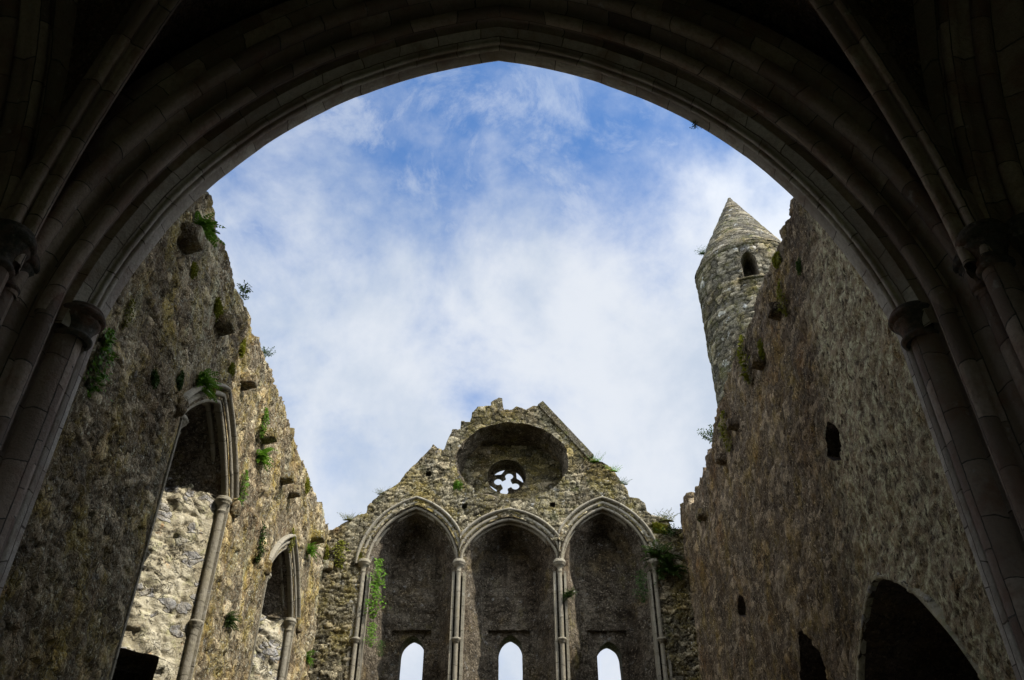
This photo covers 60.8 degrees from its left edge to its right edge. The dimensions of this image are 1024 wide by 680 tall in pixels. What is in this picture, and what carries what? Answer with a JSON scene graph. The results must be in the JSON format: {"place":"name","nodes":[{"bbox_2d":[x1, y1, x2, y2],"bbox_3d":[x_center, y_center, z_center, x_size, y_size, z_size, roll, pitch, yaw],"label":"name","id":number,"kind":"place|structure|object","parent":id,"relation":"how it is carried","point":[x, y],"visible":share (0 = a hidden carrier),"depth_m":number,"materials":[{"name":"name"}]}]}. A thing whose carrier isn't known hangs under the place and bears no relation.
{"place":"outdoors","nodes":[
{"label":"outdoors","id":0,"kind":"place"},
{"bbox_2d":[207,61,792,679],"label":"sky","id":1,"kind":"structure","parent":0,"point":[416,255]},
{"bbox_2d":[695,198,780,407],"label":"round tower","id":2,"kind":"structure","parent":0,"point":[735,262],"depth_m":33.13,"materials":[{"name":"stone"}]},
{"bbox_2d":[694,246,706,254],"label":"grass tuft","id":3,"kind":"object","parent":2,"relation":"on","point":[702,252],"visible":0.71,"depth_m":35.51,"materials":[{"name":"green plant"}]},
{"bbox_2d":[738,252,764,280],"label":"window","id":4,"kind":"structure","parent":2,"relation":"in","point":[749,265],"depth_m":33.35,"materials":[{"name":"stone"}]},
{"label":"crossing floor","id":5,"kind":"structure","parent":0,"visible":0},
{"bbox_2d":[0,0,77,217],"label":"side arch","id":6,"kind":"structure","parent":5,"relation":"on","point":[36,39],"depth_m":8.86,"materials":[{"name":"stone"}]},
{"bbox_2d":[74,0,912,297],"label":"crossing tower","id":7,"kind":"structure","parent":5,"relation":"on","point":[726,6],"depth_m":12.16,"materials":[{"name":"grey stone"}]},
{"bbox_2d":[1,0,992,277],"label":"rib vault","id":8,"kind":"object","parent":7,"relation":"attached to","point":[119,44],"visible":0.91,"depth_m":9.05,"materials":[{"name":"stone"}]},
{"bbox_2d":[0,0,1023,679],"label":"crossing arch","id":9,"kind":"structure","parent":5,"relation":"on","point":[98,238],"depth_m":9.50,"materials":[{"name":"stone"}]},
{"bbox_2d":[689,120,701,128],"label":"plant","id":10,"kind":"object","parent":9,"relation":"attached to","point":[693,122],"visible":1,"depth_m":10.94,"materials":[{"name":"green plant"}]},
{"bbox_2d":[913,0,1023,287],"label":"side arch","id":11,"kind":"structure","parent":5,"relation":"on","point":[971,52],"depth_m":8.65,"materials":[{"name":"stone"}]},
{"bbox_3d":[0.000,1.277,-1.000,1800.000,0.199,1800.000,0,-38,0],"label":"ground","id":12,"kind":"structure","parent":0,"visible":0},
{"bbox_2d":[0,66,333,679],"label":"wall","id":13,"kind":"structure","parent":12,"relation":"on","point":[137,553],"depth_m":13.34,"materials":[{"name":"stone"}]},
{"bbox_2d":[84,327,118,400],"bbox_3d":[-4.797,0.324,10.356,0.186,1.050,0.691,0,-38,0],"label":"wall ivy","id":14,"kind":"object","parent":13,"relation":"attached to","point":[109,342],"depth_m":10.28,"materials":[{"name":"green plant"}]},
{"bbox_2d":[122,295,135,329],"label":"wall ivy","id":15,"kind":"object","parent":13,"relation":"attached to","point":[129,306],"depth_m":11.09,"materials":[{"name":"green plant"}]},
{"bbox_2d":[151,369,159,388],"bbox_3d":[-4.870,0.543,11.950,0.084,0.256,0.278,0,-38,0],"label":"moss cushion","id":16,"kind":"object","parent":13,"relation":"attached to","point":[155,378],"visible":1,"depth_m":11.93,"materials":[{"name":"green plant"}]},
{"bbox_2d":[176,370,184,391],"bbox_3d":[-4.873,0.606,12.867,0.080,0.359,0.224,0,-38,0],"label":"moss cushion","id":17,"kind":"object","parent":13,"relation":"attached to","point":[180,379],"visible":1,"depth_m":12.82,"materials":[{"name":"green plant"}]},
{"bbox_2d":[190,260,198,278],"bbox_3d":[-4.867,-1.065,13.402,0.094,0.342,0.284,0,-38,0],"label":"moss cushion","id":18,"kind":"object","parent":13,"relation":"attached to","point":[193,271],"visible":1,"depth_m":13.37,"materials":[{"name":"green plant"}]},
{"bbox_2d":[195,368,222,403],"bbox_3d":[-4.780,0.726,13.745,0.380,0.450,0.685,0,-38,0],"label":"wall fern","id":19,"kind":"object","parent":13,"relation":"attached to","point":[208,382],"depth_m":13.73,"materials":[{"name":"green plant"}]},
{"bbox_2d":[194,210,224,246],"bbox_3d":[-4.751,-1.714,13.582,0.486,0.568,0.745,0,-38,0],"label":"wall fern","id":20,"kind":"object","parent":13,"relation":"attached to","point":[208,226],"depth_m":13.55,"materials":[{"name":"green plant"}]},
{"bbox_2d":[214,297,223,321],"bbox_3d":[-4.852,-0.481,14.492,0.136,0.414,0.448,0,-38,0],"label":"moss cushion","id":21,"kind":"object","parent":13,"relation":"attached to","point":[218,309],"visible":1,"depth_m":14.43,"materials":[{"name":"green plant"}]},
{"bbox_2d":[228,362,235,377],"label":"moss cushion","id":22,"kind":"object","parent":13,"relation":"attached to","point":[231,370],"visible":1,"depth_m":15.20,"materials":[{"name":"green plant"}]},
{"bbox_2d":[225,611,240,630],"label":"wall fern","id":23,"kind":"object","parent":13,"relation":"attached to","point":[230,618],"depth_m":15.01,"materials":[{"name":"green plant"}]},
{"bbox_2d":[239,338,246,357],"bbox_3d":[-4.867,0.149,15.835,0.098,0.442,0.276,0,-38,0],"label":"moss cushion","id":24,"kind":"object","parent":13,"relation":"attached to","point":[242,349],"visible":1,"depth_m":15.78,"materials":[{"name":"green plant"}]},
{"bbox_2d":[239,470,249,504],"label":"wall ivy","id":25,"kind":"object","parent":13,"relation":"attached to","point":[246,485],"depth_m":15.79,"materials":[{"name":"green plant"}]},
{"bbox_2d":[237,280,252,299],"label":"plant","id":26,"kind":"object","parent":13,"relation":"on","point":[244,290],"visible":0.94,"depth_m":15.92,"materials":[{"name":"green plant"}]},
{"bbox_2d":[255,521,268,563],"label":"wall ivy","id":27,"kind":"object","parent":13,"relation":"attached to","point":[259,547],"depth_m":16.86,"materials":[{"name":"green plant"}]},
{"bbox_2d":[260,407,269,438],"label":"wall ivy","id":28,"kind":"object","parent":13,"relation":"attached to","point":[266,415],"depth_m":17.11,"materials":[{"name":"green plant"}]},
{"bbox_2d":[256,447,278,470],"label":"wall fern","id":29,"kind":"object","parent":13,"relation":"attached to","point":[262,457],"depth_m":16.90,"materials":[{"name":"green plant"}]},
{"bbox_2d":[261,346,275,356],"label":"plant","id":30,"kind":"object","parent":13,"relation":"on","point":[265,351],"visible":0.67,"depth_m":17.28,"materials":[{"name":"green plant"}]},
{"bbox_2d":[289,528,295,552],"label":"wall ivy","id":31,"kind":"object","parent":13,"relation":"attached to","point":[294,538],"depth_m":19.20,"materials":[{"name":"green plant"}]},
{"bbox_2d":[305,477,310,494],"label":"moss cushion","id":32,"kind":"object","parent":13,"relation":"attached to","point":[307,486],"visible":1,"depth_m":20.75,"materials":[{"name":"green plant"}]},
{"bbox_2d":[306,650,315,667],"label":"wall fern","id":33,"kind":"object","parent":13,"relation":"attached to","point":[308,658],"depth_m":20.68,"materials":[{"name":"green plant"}]},
{"bbox_2d":[305,542,320,559],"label":"wall fern","id":34,"kind":"object","parent":13,"relation":"attached to","point":[311,551],"depth_m":20.84,"materials":[{"name":"green plant"}]},
{"bbox_2d":[308,398,701,679],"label":"gable wall","id":35,"kind":"structure","parent":12,"relation":"on","point":[479,571],"depth_m":23.27,"materials":[{"name":"stone"}]},
{"bbox_2d":[323,544,329,560],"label":"wall ivy","id":36,"kind":"object","parent":35,"relation":"attached to","point":[327,552],"depth_m":22.79,"materials":[{"name":"green plant"}]},
{"bbox_2d":[332,540,350,568],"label":"wall ivy","id":37,"kind":"object","parent":35,"relation":"attached to","point":[343,543],"depth_m":22.82,"materials":[{"name":"green plant"}]},
{"bbox_2d":[340,509,360,520],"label":"grass tuft","id":38,"kind":"object","parent":35,"relation":"on","point":[347,518],"visible":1,"depth_m":23.49,"materials":[{"name":"green plant"}]},
{"bbox_2d":[363,622,377,646],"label":"wall ivy","id":39,"kind":"object","parent":35,"relation":"attached to","point":[371,630],"depth_m":21.52,"materials":[{"name":"green plant"}]},
{"bbox_2d":[364,579,385,618],"bbox_3d":[-3.377,6.507,22.048,0.718,1.092,0.194,0,-38,0],"label":"wall ivy","id":40,"kind":"object","parent":35,"relation":"attached to","point":[374,595],"depth_m":22.01,"materials":[{"name":"green plant"}]},
{"bbox_2d":[368,558,388,586],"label":"wall ivy","id":41,"kind":"object","parent":35,"relation":"attached to","point":[378,567],"depth_m":22.48,"materials":[{"name":"green plant"}]},
{"bbox_2d":[375,640,385,656],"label":"wall ivy","id":42,"kind":"object","parent":35,"relation":"attached to","point":[380,646],"depth_m":21.34,"materials":[{"name":"green plant"}]},
{"bbox_2d":[388,631,431,679],"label":"lancet window","id":43,"kind":"structure","parent":35,"relation":"in","point":[400,640],"depth_m":22.59,"materials":[{"name":"stone"}]},
{"bbox_2d":[453,479,461,490],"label":"moss cushion","id":44,"kind":"object","parent":35,"relation":"attached to","point":[457,484],"visible":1,"depth_m":24.08,"materials":[{"name":"green plant"}]},
{"bbox_2d":[488,631,530,679],"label":"lancet window","id":45,"kind":"structure","parent":35,"relation":"in","point":[496,639],"depth_m":22.59,"materials":[{"name":"stone"}]},
{"bbox_2d":[560,586,576,600],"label":"wall fern","id":46,"kind":"object","parent":35,"relation":"attached to","point":[569,594],"depth_m":22.14,"materials":[{"name":"green plant"}]},
{"bbox_2d":[590,452,603,461],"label":"grass tuft","id":47,"kind":"object","parent":35,"relation":"on","point":[596,459],"visible":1,"depth_m":24.60,"materials":[{"name":"green plant"}]},
{"bbox_2d":[587,631,629,679],"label":"lancet window","id":48,"kind":"structure","parent":35,"relation":"in","point":[597,641],"depth_m":22.63,"materials":[{"name":"stone"}]},
{"bbox_2d":[603,462,622,472],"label":"grass tuft","id":49,"kind":"object","parent":35,"relation":"on","point":[613,468],"visible":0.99,"depth_m":24.41,"materials":[{"name":"green plant"}]},
{"bbox_2d":[617,477,631,484],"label":"grass tuft","id":50,"kind":"object","parent":35,"relation":"on","point":[623,481],"visible":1,"depth_m":24.14,"materials":[{"name":"green plant"}]},
{"bbox_2d":[631,569,650,602],"bbox_3d":[3.294,6.256,22.273,0.504,0.901,0.162,0,-38,0],"label":"wall ivy","id":51,"kind":"object","parent":35,"relation":"attached to","point":[640,581],"depth_m":22.27,"materials":[{"name":"green plant"}]},
{"bbox_2d":[650,521,667,533],"bbox_3d":[3.947,5.040,23.261,0.534,0.493,0.162,0,-38,0],"label":"moss cushion","id":52,"kind":"object","parent":35,"relation":"attached to","point":[659,527],"visible":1,"depth_m":23.29,"materials":[{"name":"green plant"}]},
{"bbox_2d":[640,539,682,567],"bbox_3d":[3.861,5.581,22.663,1.108,0.727,0.615,0,-38,0],"label":"wall fern","id":53,"kind":"object","parent":35,"relation":"attached to","point":[653,552],"depth_m":22.73,"materials":[{"name":"green plant"}]},
{"bbox_2d":[653,509,680,522],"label":"grass tuft","id":54,"kind":"object","parent":35,"relation":"on","point":[670,520],"visible":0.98,"depth_m":23.47,"materials":[{"name":"green plant"}]},
{"bbox_2d":[655,523,679,536],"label":"plant","id":55,"kind":"object","parent":35,"relation":"attached to","point":[669,531],"visible":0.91,"depth_m":23.16,"materials":[{"name":"green plant"}]},
{"bbox_2d":[647,553,688,584],"bbox_3d":[4.058,5.940,22.420,1.021,0.784,0.690,17,-41,-20],"label":"wall fern","id":56,"kind":"object","parent":35,"relation":"attached to","point":[666,566],"depth_m":22.47,"materials":[{"name":"green plant"}]},
{"bbox_2d":[680,70,1015,679],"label":"wall","id":57,"kind":"structure","parent":12,"relation":"on","point":[825,538],"depth_m":12.64,"materials":[{"name":"stone"}]},
{"bbox_2d":[697,424,712,443],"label":"plant","id":58,"kind":"object","parent":57,"relation":"attached to","point":[706,437],"visible":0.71,"depth_m":19.87,"materials":[{"name":"green plant"}]},
{"bbox_2d":[717,410,731,453],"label":"wall ivy","id":59,"kind":"object","parent":57,"relation":"attached to","point":[722,428],"depth_m":18.33,"materials":[{"name":"green plant"}]},
{"bbox_2d":[737,595,745,616],"bbox_3d":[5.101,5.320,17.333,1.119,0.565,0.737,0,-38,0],"label":"slit window","id":60,"kind":"structure","parent":57,"relation":"in","point":[741,606],"depth_m":17.63,"materials":[{"name":"stone"}]},
{"bbox_2d":[736,335,750,384],"bbox_3d":[4.427,0.322,16.756,0.205,1.156,0.760,0,-38,0],"label":"wall ivy","id":61,"kind":"object","parent":57,"relation":"attached to","point":[746,376],"depth_m":16.74,"materials":[{"name":"green plant"}]},
{"bbox_2d":[757,338,764,360],"bbox_3d":[4.503,0.176,15.812,0.110,0.497,0.310,0,-38,0],"label":"moss cushion","id":62,"kind":"object","parent":57,"relation":"attached to","point":[760,349],"visible":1,"depth_m":15.76,"materials":[{"name":"green plant"}]},
{"bbox_2d":[771,250,780,268],"bbox_3d":[4.499,-1.353,14.913,0.117,0.355,0.384,0,-38,0],"label":"moss cushion","id":63,"kind":"object","parent":57,"relation":"on","point":[776,259],"visible":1,"depth_m":14.87,"materials":[{"name":"green plant"}]},
{"bbox_2d":[774,279,787,316],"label":"wall ivy","id":64,"kind":"object","parent":57,"relation":"attached to","point":[783,311],"depth_m":14.51,"materials":[{"name":"green plant"}]},
{"bbox_2d":[795,256,801,275],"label":"moss cushion","id":65,"kind":"object","parent":57,"relation":"attached to","point":[798,266],"visible":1,"depth_m":13.70,"materials":[{"name":"green plant"}]},
{"bbox_2d":[825,422,841,460],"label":"slit window","id":66,"kind":"structure","parent":57,"relation":"in","point":[832,437],"depth_m":12.64,"materials":[{"name":"stone"}]}
]}

